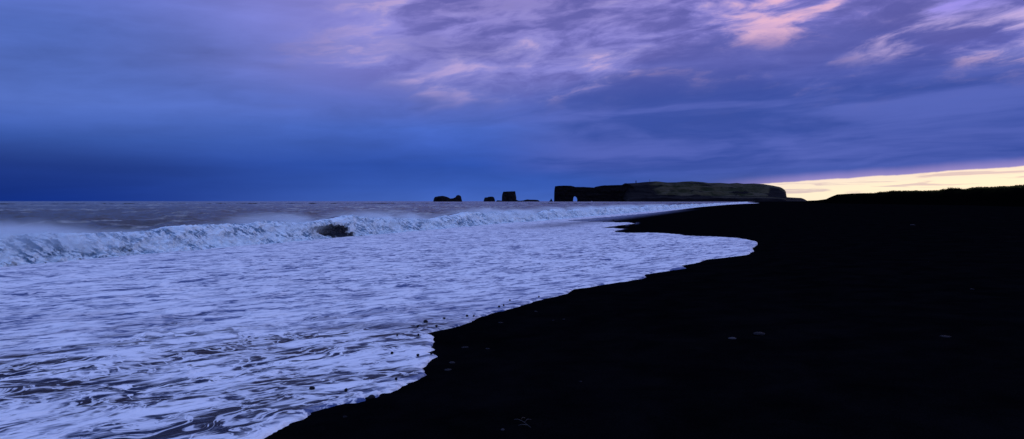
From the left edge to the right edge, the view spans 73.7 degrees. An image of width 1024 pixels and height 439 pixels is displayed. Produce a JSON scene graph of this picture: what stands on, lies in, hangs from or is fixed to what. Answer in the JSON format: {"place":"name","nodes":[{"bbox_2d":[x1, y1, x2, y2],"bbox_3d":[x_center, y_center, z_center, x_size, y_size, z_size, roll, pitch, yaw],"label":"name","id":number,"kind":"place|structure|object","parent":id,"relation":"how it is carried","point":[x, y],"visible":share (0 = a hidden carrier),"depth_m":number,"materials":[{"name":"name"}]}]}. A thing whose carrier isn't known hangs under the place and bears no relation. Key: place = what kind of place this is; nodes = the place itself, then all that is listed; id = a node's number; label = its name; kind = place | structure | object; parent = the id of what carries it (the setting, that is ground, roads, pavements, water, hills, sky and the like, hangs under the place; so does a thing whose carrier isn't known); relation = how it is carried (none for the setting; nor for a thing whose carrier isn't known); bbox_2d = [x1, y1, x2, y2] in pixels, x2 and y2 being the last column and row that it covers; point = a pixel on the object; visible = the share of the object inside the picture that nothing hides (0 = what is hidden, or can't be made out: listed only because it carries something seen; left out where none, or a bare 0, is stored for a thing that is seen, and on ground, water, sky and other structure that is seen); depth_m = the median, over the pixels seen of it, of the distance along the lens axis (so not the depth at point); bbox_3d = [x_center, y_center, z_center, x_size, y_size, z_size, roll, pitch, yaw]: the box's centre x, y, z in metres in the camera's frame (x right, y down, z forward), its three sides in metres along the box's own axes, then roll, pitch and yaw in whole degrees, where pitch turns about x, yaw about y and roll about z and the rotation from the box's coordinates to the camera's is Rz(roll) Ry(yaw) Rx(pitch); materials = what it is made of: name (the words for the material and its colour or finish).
{"place":"outdoors","nodes":[
{"label":"outdoors","id":0,"kind":"place"},
{"bbox_2d":[0,201,730,235],"bbox_3d":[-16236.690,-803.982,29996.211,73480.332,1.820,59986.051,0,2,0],"label":"sea","id":1,"kind":"structure","parent":0,"point":[22,217],"depth_m":160.03,"materials":[{"name":"grey liquid"}]},
{"bbox_2d":[0,202,746,266],"bbox_3d":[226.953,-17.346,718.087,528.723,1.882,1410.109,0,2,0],"label":"breaking wave","id":2,"kind":"object","parent":1,"relation":"on","point":[30,248],"visible":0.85,"depth_m":40.79,"materials":[{"name":"liquid"}]},
{"bbox_2d":[433,195,461,201],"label":"sea stack","id":3,"kind":"object","parent":1,"relation":"in","point":[457,198],"visible":0.97,"depth_m":3568.84,"materials":[{"name":"black stone"}]},
{"bbox_2d":[483,196,494,201],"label":"sea stack","id":4,"kind":"object","parent":1,"relation":"in","point":[489,199],"visible":0.94,"depth_m":4276.46,"materials":[{"name":"black stone"}]},
{"bbox_2d":[502,191,515,201],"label":"sea stack","id":5,"kind":"object","parent":1,"relation":"in","point":[508,196],"visible":0.94,"depth_m":3863.17,"materials":[{"name":"black stone"}]},
{"bbox_2d":[514,199,539,201],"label":"reef","id":6,"kind":"object","parent":1,"relation":"in","point":[527,200],"visible":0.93,"depth_m":3820.32},
{"bbox_2d":[0,202,756,438],"bbox_3d":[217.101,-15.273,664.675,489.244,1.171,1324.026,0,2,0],"label":"swash water","id":7,"kind":"structure","parent":0,"point":[256,341],"depth_m":13.93,"materials":[{"name":"liquid"}]},
{"bbox_2d":[0,0,1023,200],"label":"sky","id":8,"kind":"structure","parent":0,"point":[101,100],"materials":[{"name":"blue"}]},
{"bbox_2d":[264,201,1023,438],"bbox_3d":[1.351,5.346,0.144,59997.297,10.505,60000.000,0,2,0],"label":"beach","id":9,"kind":"structure","parent":0,"point":[853,312],"depth_m":9.70,"materials":[{"name":"black sand"}]},
{"bbox_2d":[514,417,530,427],"bbox_3d":[0.105,1.957,6.602,0.170,0.047,0.248,0,2,0],"label":"kelp","id":10,"kind":"object","parent":9,"relation":"on","point":[525,424],"visible":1,"depth_m":6.60},
{"bbox_2d":[753,332,764,335],"bbox_3d":[3.795,1.756,10.478,0.169,0.060,0.196,1,2,40],"label":"stone","id":11,"kind":"object","parent":9,"relation":"on","point":[758,333],"visible":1,"depth_m":10.42,"materials":[{"name":"grey stone"}]},
{"bbox_2d":[554,181,806,201],"bbox_3d":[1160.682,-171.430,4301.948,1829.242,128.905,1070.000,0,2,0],"label":"headland","id":12,"kind":"structure","parent":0,"point":[685,191],"depth_m":3960.91,"materials":[{"name":"black stone"}]},
{"bbox_2d":[802,187,1023,206],"bbox_3d":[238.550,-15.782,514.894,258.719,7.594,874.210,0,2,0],"label":"dunes","id":13,"kind":"structure","parent":0,"point":[1014,196],"depth_m":236.79,"materials":[{"name":"black sand"}]},
{"bbox_2d":[847,184,1023,193],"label":"dune grass","id":14,"kind":"structure","parent":0,"point":[1004,187],"depth_m":222.43,"materials":[{"name":"black plant"}]}
]}

